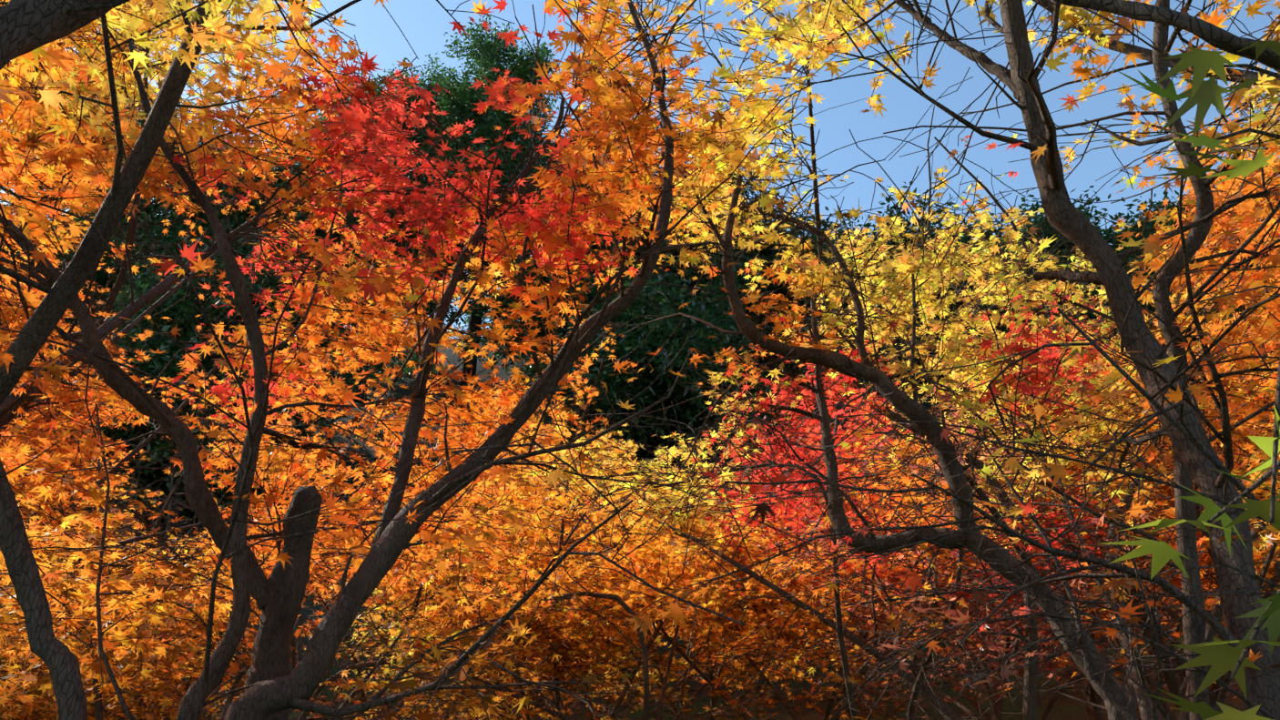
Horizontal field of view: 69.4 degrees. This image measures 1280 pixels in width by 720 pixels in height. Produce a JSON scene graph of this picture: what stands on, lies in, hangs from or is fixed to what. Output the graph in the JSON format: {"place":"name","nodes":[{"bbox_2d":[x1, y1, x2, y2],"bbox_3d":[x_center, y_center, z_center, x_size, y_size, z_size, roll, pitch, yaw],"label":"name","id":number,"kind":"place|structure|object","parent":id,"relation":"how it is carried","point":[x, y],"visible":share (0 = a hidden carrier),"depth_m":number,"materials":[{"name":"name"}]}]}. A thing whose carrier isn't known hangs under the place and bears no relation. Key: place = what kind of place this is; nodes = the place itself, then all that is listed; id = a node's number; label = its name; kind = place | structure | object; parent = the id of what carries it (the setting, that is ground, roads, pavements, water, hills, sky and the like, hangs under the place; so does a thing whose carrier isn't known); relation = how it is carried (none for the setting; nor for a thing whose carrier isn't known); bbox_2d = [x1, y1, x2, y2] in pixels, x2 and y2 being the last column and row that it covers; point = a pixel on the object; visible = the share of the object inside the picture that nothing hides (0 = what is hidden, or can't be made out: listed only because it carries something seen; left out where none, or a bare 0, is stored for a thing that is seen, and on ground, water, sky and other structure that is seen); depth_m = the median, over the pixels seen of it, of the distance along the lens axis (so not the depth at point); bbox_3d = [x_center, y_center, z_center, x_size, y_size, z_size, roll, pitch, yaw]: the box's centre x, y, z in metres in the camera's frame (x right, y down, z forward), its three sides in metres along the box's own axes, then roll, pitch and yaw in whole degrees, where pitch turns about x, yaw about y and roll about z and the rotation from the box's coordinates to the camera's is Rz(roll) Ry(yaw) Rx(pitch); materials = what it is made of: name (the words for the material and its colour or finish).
{"place":"outdoors","nodes":[
{"label":"outdoors","id":0,"kind":"place"},
{"bbox_2d":[0,0,1279,338],"label":"sky","id":1,"kind":"structure","parent":0,"point":[424,24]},
{"bbox_2d":[16,337,1279,719],"bbox_3d":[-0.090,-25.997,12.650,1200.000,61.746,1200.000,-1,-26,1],"label":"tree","id":2,"kind":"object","parent":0,"point":[1072,709],"depth_m":17.50,"materials":[{"name":"orange plant"}]},
{"bbox_2d":[2,198,136,420],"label":"evergreen tree","id":3,"kind":"object","parent":2,"relation":"on","point":[69,259],"depth_m":41.30,"materials":[{"name":"green plant"}]},
{"bbox_2d":[4,474,168,630],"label":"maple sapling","id":4,"kind":"object","parent":2,"relation":"on","point":[131,492],"visible":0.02,"depth_m":12.06,"materials":[{"name":"orange plant"}]},
{"bbox_2d":[20,329,153,480],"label":"maple tree","id":5,"kind":"object","parent":2,"relation":"on","point":[141,337],"visible":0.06,"depth_m":11.24,"materials":[{"name":"orange plant"}]},
{"bbox_2d":[10,447,166,510],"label":"maple tree","id":6,"kind":"object","parent":2,"relation":"on","point":[118,494],"visible":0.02,"depth_m":20.23,"materials":[{"name":"orange plant"}]},
{"bbox_2d":[0,529,197,719],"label":"maple","id":7,"kind":"object","parent":2,"relation":"on","point":[26,699],"visible":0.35,"depth_m":4.69,"materials":[{"name":"orange plant"}]},
{"bbox_2d":[0,436,236,719],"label":"maple tree","id":8,"kind":"object","parent":2,"relation":"on","point":[58,590],"visible":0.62,"depth_m":3.14,"materials":[{"name":"orange plant"}]},
{"bbox_2d":[77,452,180,530],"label":"maple tree","id":9,"kind":"object","parent":2,"relation":"on","point":[143,458],"depth_m":23.09,"materials":[{"name":"orange plant"}]},
{"bbox_2d":[78,479,195,719],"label":"maple","id":10,"kind":"object","parent":2,"relation":"on","point":[169,539],"depth_m":13.40,"materials":[{"name":"orange plant"}]},
{"bbox_2d":[17,497,284,679],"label":"maple tree","id":11,"kind":"object","parent":2,"relation":"on","point":[221,564],"depth_m":15.19,"materials":[{"name":"orange plant"}]},
{"bbox_2d":[0,93,302,300],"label":"evergreen tree","id":12,"kind":"object","parent":2,"relation":"on","point":[105,274],"visible":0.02,"depth_m":43.31,"materials":[{"name":"green plant"}]},
{"bbox_2d":[14,545,294,719],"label":"tree","id":13,"kind":"object","parent":2,"relation":"on","point":[89,711],"visible":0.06,"depth_m":7.65,"materials":[{"name":"orange plant"}]},
{"bbox_2d":[37,347,291,713],"bbox_3d":[-5.912,2.981,13.261,4.955,6.397,4.739,-13,-29,24],"label":"maple tree","id":14,"kind":"object","parent":2,"relation":"on","point":[149,492],"visible":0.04,"depth_m":12.07,"materials":[{"name":"orange plant"}]},
{"bbox_2d":[10,398,332,719],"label":"maple tree","id":15,"kind":"object","parent":2,"relation":"on","point":[285,415],"visible":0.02,"depth_m":8.61,"materials":[{"name":"orange plant"}]},
{"bbox_2d":[83,372,280,563],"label":"maple tree","id":16,"kind":"object","parent":2,"relation":"on","point":[173,472],"visible":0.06,"depth_m":21.03,"materials":[{"name":"orange plant"}]},
{"bbox_2d":[0,0,373,648],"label":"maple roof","id":17,"kind":"structure","parent":2,"relation":"on","point":[16,415],"depth_m":5.77,"materials":[{"name":"orange plant"}]},
{"bbox_2d":[0,5,375,674],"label":"maple tree","id":18,"kind":"object","parent":2,"relation":"on","point":[182,406],"visible":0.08,"depth_m":7.60,"materials":[{"name":"orange plant"}]},
{"bbox_2d":[9,489,383,719],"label":"maple","id":19,"kind":"object","parent":2,"relation":"on","point":[309,588],"visible":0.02,"depth_m":10.85,"materials":[{"name":"orange plant"}]},
{"bbox_2d":[82,456,342,680],"bbox_3d":[-9.158,4.266,18.612,5.385,5.440,4.320,-1,-26,1],"label":"maple tree","id":20,"kind":"object","parent":2,"relation":"on","point":[251,509],"depth_m":18.71,"materials":[{"name":"orange plant"}]},
{"bbox_2d":[60,226,369,543],"bbox_3d":[-16.584,0.958,35.264,12.659,12.941,12.339,-1,-26,1],"label":"evergreen tree","id":21,"kind":"object","parent":2,"relation":"on","point":[180,310],"visible":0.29,"depth_m":32.89,"materials":[{"name":"green plant"}]},
{"bbox_2d":[0,0,437,719],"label":"maple tree","id":22,"kind":"object","parent":2,"relation":"on","point":[27,27],"visible":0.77,"depth_m":2.27,"materials":[{"name":"orange plant"}]},
{"bbox_2d":[1,454,436,719],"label":"maple tree","id":23,"kind":"object","parent":2,"relation":"on","point":[213,709],"visible":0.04,"depth_m":7.67,"materials":[{"name":"orange plant"}]},
{"bbox_2d":[65,129,392,425],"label":"evergreen tree","id":24,"kind":"object","parent":2,"relation":"on","point":[244,214],"visible":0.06,"depth_m":45.16,"materials":[{"name":"green plant"}]},
{"bbox_2d":[160,404,387,719],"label":"maple tree","id":25,"kind":"object","parent":2,"relation":"on","point":[316,439],"visible":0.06,"depth_m":15.21,"materials":[{"name":"orange plant"}]},
{"bbox_2d":[0,245,550,719],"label":"maple tree","id":26,"kind":"object","parent":2,"relation":"on","point":[300,470],"visible":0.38,"depth_m":4.07,"materials":[{"name":"orange plant"}]},
{"bbox_2d":[0,487,604,719],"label":"maple","id":27,"kind":"object","parent":2,"relation":"on","point":[90,703],"visible":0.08,"depth_m":6.70,"materials":[{"name":"orange plant"}]},
{"bbox_2d":[202,545,405,604],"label":"maple tree","id":28,"kind":"object","parent":2,"relation":"on","point":[319,561],"depth_m":22.41,"materials":[{"name":"orange plant"}]},
{"bbox_2d":[0,0,709,477],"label":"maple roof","id":29,"kind":"structure","parent":2,"relation":"on","point":[60,295],"depth_m":3.07,"materials":[{"name":"orange plant"}]},
{"bbox_2d":[0,374,719,719],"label":"tree","id":30,"kind":"object","parent":2,"relation":"on","point":[650,549],"visible":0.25,"depth_m":6.54,"materials":[{"name":"orange plant"}]},
{"bbox_2d":[291,57,487,401],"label":"evergreen tree","id":31,"kind":"object","parent":2,"relation":"on","point":[431,308],"visible":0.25,"depth_m":56.81,"materials":[{"name":"green plant"}]},
{"bbox_2d":[121,495,657,719],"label":"maple","id":32,"kind":"object","parent":2,"relation":"on","point":[610,573],"visible":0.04,"depth_m":8.48,"materials":[{"name":"orange plant"}]},
{"bbox_2d":[294,443,499,718],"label":"maple tree","id":33,"kind":"object","parent":2,"relation":"on","point":[353,631],"visible":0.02,"depth_m":17.78,"materials":[{"name":"orange plant"}]},
{"bbox_2d":[0,0,905,719],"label":"maple tree","id":34,"kind":"object","parent":2,"relation":"on","point":[275,688],"visible":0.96,"depth_m":3.24,"materials":[{"name":"orange plant"}]},
{"bbox_2d":[391,14,563,381],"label":"evergreen tree","id":35,"kind":"object","parent":2,"relation":"on","point":[462,98],"visible":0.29,"depth_m":64.27,"materials":[{"name":"green plant"}]},
{"bbox_2d":[325,395,672,718],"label":"maple tree","id":36,"kind":"object","parent":2,"relation":"on","point":[547,431],"visible":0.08,"depth_m":10.59,"materials":[{"name":"orange plant"}]},
{"bbox_2d":[402,415,616,719],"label":"maple tree","id":37,"kind":"object","parent":2,"relation":"on","point":[558,441],"depth_m":17.24,"materials":[{"name":"orange plant"}]},
{"bbox_2d":[411,438,673,719],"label":"maple tree","id":38,"kind":"object","parent":2,"relation":"on","point":[614,456],"visible":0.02,"depth_m":16.93,"materials":[{"name":"yellow plant"}]},
{"bbox_2d":[348,428,739,719],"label":"maple","id":39,"kind":"object","parent":2,"relation":"on","point":[671,630],"depth_m":12.88,"materials":[{"name":"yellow plant"}]},
{"bbox_2d":[453,127,660,390],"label":"evergreen tree","id":40,"kind":"object","parent":2,"relation":"on","point":[532,370],"visible":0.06,"depth_m":52.63,"materials":[{"name":"green plant"}]},
{"bbox_2d":[324,495,861,719],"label":"maple tree","id":41,"kind":"object","parent":2,"relation":"on","point":[600,645],"visible":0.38,"depth_m":7.66,"materials":[{"name":"orange plant"}]},
{"bbox_2d":[534,446,660,664],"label":"maple tree","id":42,"kind":"object","parent":2,"relation":"on","point":[604,493],"depth_m":19.44,"materials":[{"name":"orange plant"}]},
{"bbox_2d":[212,360,998,719],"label":"maple tree","id":43,"kind":"object","parent":2,"relation":"on","point":[711,599],"visible":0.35,"depth_m":6.70,"materials":[{"name":"orange plant"}]},
{"bbox_2d":[0,0,1279,335],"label":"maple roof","id":44,"kind":"structure","parent":2,"relation":"on","point":[907,259],"depth_m":3.04,"materials":[{"name":"plant"}]},
{"bbox_2d":[505,263,788,467],"bbox_3d":[0.304,0.868,37.861,11.374,9.360,10.741,-1,-26,1],"label":"evergreen tree","id":45,"kind":"object","parent":2,"relation":"on","point":[620,388],"visible":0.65,"depth_m":34.75,"materials":[{"name":"green plant"}]},
{"bbox_2d":[396,291,902,719],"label":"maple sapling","id":46,"kind":"object","parent":2,"relation":"on","point":[573,415],"visible":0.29,"depth_m":7.96,"materials":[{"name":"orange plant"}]},
{"bbox_2d":[469,442,870,719],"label":"maple","id":47,"kind":"object","parent":2,"relation":"on","point":[734,625],"visible":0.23,"depth_m":9.21,"materials":[{"name":"orange plant"}]},
{"bbox_2d":[563,161,807,386],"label":"evergreen tree","id":48,"kind":"object","parent":2,"relation":"on","point":[704,279],"visible":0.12,"depth_m":45.36,"materials":[{"name":"green plant"}]},
{"bbox_2d":[542,469,880,719],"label":"maple tree","id":49,"kind":"object","parent":2,"relation":"on","point":[665,490],"visible":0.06,"depth_m":11.99,"materials":[{"name":"orange plant"}]},
{"bbox_2d":[558,416,893,717],"bbox_3d":[1.411,3.671,15.046,5.742,4.884,4.906,-1,-26,1],"label":"maple tree","id":50,"kind":"object","parent":2,"relation":"on","point":[811,422],"visible":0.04,"depth_m":14.27,"materials":[{"name":"red plant"}]},
{"bbox_2d":[605,439,860,635],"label":"maple tree","id":51,"kind":"object","parent":2,"relation":"on","point":[620,455],"visible":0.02,"depth_m":20.67,"materials":[{"name":"yellow plant"}]},
{"bbox_2d":[670,462,863,688],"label":"maple tree","id":52,"kind":"object","parent":2,"relation":"on","point":[757,685],"depth_m":16.82,"materials":[{"name":"yellow plant"}]},
{"bbox_2d":[685,204,876,372],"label":"evergreen tree","id":53,"kind":"object","parent":2,"relation":"on","point":[774,256],"visible":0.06,"depth_m":46.57,"materials":[{"name":"green plant"}]},
{"bbox_2d":[475,446,1093,719],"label":"maple tree","id":54,"kind":"object","parent":2,"relation":"on","point":[707,680],"visible":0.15,"depth_m":7.98,"materials":[{"name":"orange plant"}]},
{"bbox_2d":[681,386,927,719],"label":"maple tree","id":55,"kind":"object","parent":2,"relation":"on","point":[751,430],"visible":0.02,"depth_m":14.27,"materials":[{"name":"red plant"}]},
{"bbox_2d":[721,436,910,518],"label":"maple tree","id":56,"kind":"object","parent":2,"relation":"on","point":[779,459],"visible":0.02,"depth_m":23.89,"materials":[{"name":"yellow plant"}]},
{"bbox_2d":[514,67,1137,719],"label":"maple tree","id":57,"kind":"object","parent":2,"relation":"on","point":[727,229],"visible":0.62,"depth_m":4.39,"materials":[{"name":"yellow plant"}]},
{"bbox_2d":[527,230,1181,719],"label":"maple tree","id":58,"kind":"object","parent":2,"relation":"on","point":[882,573],"visible":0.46,"depth_m":5.30,"materials":[{"name":"yellow plant"}]},
{"bbox_2d":[725,403,1001,678],"bbox_3d":[4.852,3.415,17.843,6.028,5.591,4.092,-13,-29,25],"label":"maple tree","id":59,"kind":"object","parent":2,"relation":"on","point":[771,431],"depth_m":18.69,"materials":[{"name":"red plant"}]},
{"bbox_2d":[700,422,1032,719],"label":"maple","id":60,"kind":"object","parent":2,"relation":"on","point":[838,700],"depth_m":13.13,"materials":[{"name":"orange plant"}]},
{"bbox_2d":[552,0,1268,719],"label":"maple tree","id":61,"kind":"object","parent":2,"relation":"on","point":[1031,635],"visible":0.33,"depth_m":5.54,"materials":[{"name":"yellow plant"}]},
{"bbox_2d":[769,181,1066,398],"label":"evergreen tree","id":62,"kind":"object","parent":2,"relation":"on","point":[868,225],"visible":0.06,"depth_m":42.00,"materials":[{"name":"green plant"}]},
{"bbox_2d":[621,319,1236,719],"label":"maple","id":63,"kind":"object","parent":2,"relation":"on","point":[1062,658],"visible":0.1,"depth_m":8.56,"materials":[{"name":"red plant"}]},
{"bbox_2d":[621,0,1279,719],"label":"maple tree","id":64,"kind":"object","parent":2,"relation":"on","point":[1173,393],"visible":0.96,"depth_m":2.51,"materials":[{"name":"orange plant"}]},
{"bbox_2d":[688,103,1279,719],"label":"maple","id":65,"kind":"object","parent":2,"relation":"on","point":[1145,703],"visible":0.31,"depth_m":4.89,"materials":[{"name":"yellow plant"}]},
{"bbox_2d":[905,185,1121,384],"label":"evergreen tree","id":66,"kind":"object","parent":2,"relation":"on","point":[1046,225],"visible":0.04,"depth_m":40.92,"materials":[{"name":"green plant"}]},
{"bbox_2d":[769,396,1277,719],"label":"maple tree","id":67,"kind":"object","parent":2,"relation":"on","point":[1090,709],"visible":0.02,"depth_m":8.68,"materials":[{"name":"red plant"}]},
{"bbox_2d":[771,406,1276,719],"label":"maple tree","id":68,"kind":"object","parent":2,"relation":"on","point":[973,702],"depth_m":10.53,"materials":[{"name":"plant"}]},
{"bbox_2d":[939,304,1125,487],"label":"maple tree","id":69,"kind":"object","parent":2,"relation":"on","point":[1102,310],"depth_m":15.85,"materials":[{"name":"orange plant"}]},
{"bbox_2d":[788,0,1279,548],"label":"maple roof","id":70,"kind":"structure","parent":2,"relation":"on","point":[1227,240],"depth_m":3.44,"materials":[{"name":"orange plant"}]},
{"bbox_2d":[842,355,1229,705],"bbox_3d":[6.211,1.929,14.471,6.537,6.646,4.666,-1,-26,1],"label":"maple tree","id":71,"kind":"object","parent":2,"relation":"on","point":[1038,696],"depth_m":13.52,"materials":[{"name":"red plant"}]},
{"bbox_2d":[825,372,1279,719],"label":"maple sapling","id":72,"kind":"object","parent":2,"relation":"on","point":[1274,548],"visible":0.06,"depth_m":6.54,"materials":[{"name":"red plant"}]},
{"bbox_2d":[850,6,1279,716],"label":"maple tree","id":73,"kind":"object","parent":2,"relation":"on","point":[1174,680],"visible":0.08,"depth_m":7.49,"materials":[{"name":"yellow plant"}]},
{"bbox_2d":[873,182,1279,685],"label":"maple","id":74,"kind":"object","parent":2,"relation":"on","point":[1161,340],"visible":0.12,"depth_m":6.37,"materials":[{"name":"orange plant"}]},
{"bbox_2d":[932,418,1279,719],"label":"maple","id":75,"kind":"object","parent":2,"relation":"on","point":[1143,645],"visible":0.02,"depth_m":10.73,"materials":[{"name":"brown plant"}]},
{"bbox_2d":[1031,416,1186,676],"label":"maple tree","id":76,"kind":"object","parent":2,"relation":"on","point":[1180,663],"depth_m":12.58,"materials":[{"name":"red plant"}]},
{"bbox_2d":[986,365,1279,579],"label":"maple tree","id":77,"kind":"object","parent":2,"relation":"on","point":[1172,467],"visible":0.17,"depth_m":6.82,"materials":[{"name":"plant"}]},
{"bbox_2d":[1046,174,1279,385],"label":"evergreen tree","id":78,"kind":"object","parent":2,"relation":"on","point":[1114,246],"visible":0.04,"depth_m":36.81,"materials":[{"name":"green plant"}]},
{"bbox_2d":[1051,0,1279,719],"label":"green maple tree","id":79,"kind":"object","parent":2,"relation":"on","point":[1223,657],"visible":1,"depth_m":0.72,"materials":[{"name":"green plant"}]},
{"bbox_2d":[1075,327,1279,566],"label":"maple","id":80,"kind":"object","parent":2,"relation":"on","point":[1235,456],"depth_m":7.11,"materials":[{"name":"orange plant"}]},
{"bbox_2d":[1093,322,1276,617],"bbox_3d":[9.624,1.831,12.749,6.578,5.641,4.073,17,-31,-32],"label":"maple tree","id":81,"kind":"object","parent":2,"relation":"on","point":[1196,342],"depth_m":12.74,"materials":[{"name":"orange plant"}]},
{"bbox_2d":[1098,288,1279,667],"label":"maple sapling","id":82,"kind":"object","parent":2,"relation":"on","point":[1271,348],"visible":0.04,"depth_m":8.01,"materials":[{"name":"orange plant"}]},
{"bbox_2d":[1116,423,1279,559],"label":"maple tree","id":83,"kind":"object","parent":2,"relation":"on","point":[1235,460],"depth_m":7.95,"materials":[{"name":"orange plant"}]},
{"bbox_2d":[1180,298,1278,366],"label":"maple tree","id":84,"kind":"object","parent":2,"relation":"on","point":[1233,319],"depth_m":17.03,"materials":[{"name":"orange plant"}]},
{"bbox_2d":[1222,233,1279,370],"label":"evergreen tree","id":85,"kind":"object","parent":2,"relation":"on","point":[1238,309],"depth_m":34.84,"materials":[{"name":"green plant"}]}
]}

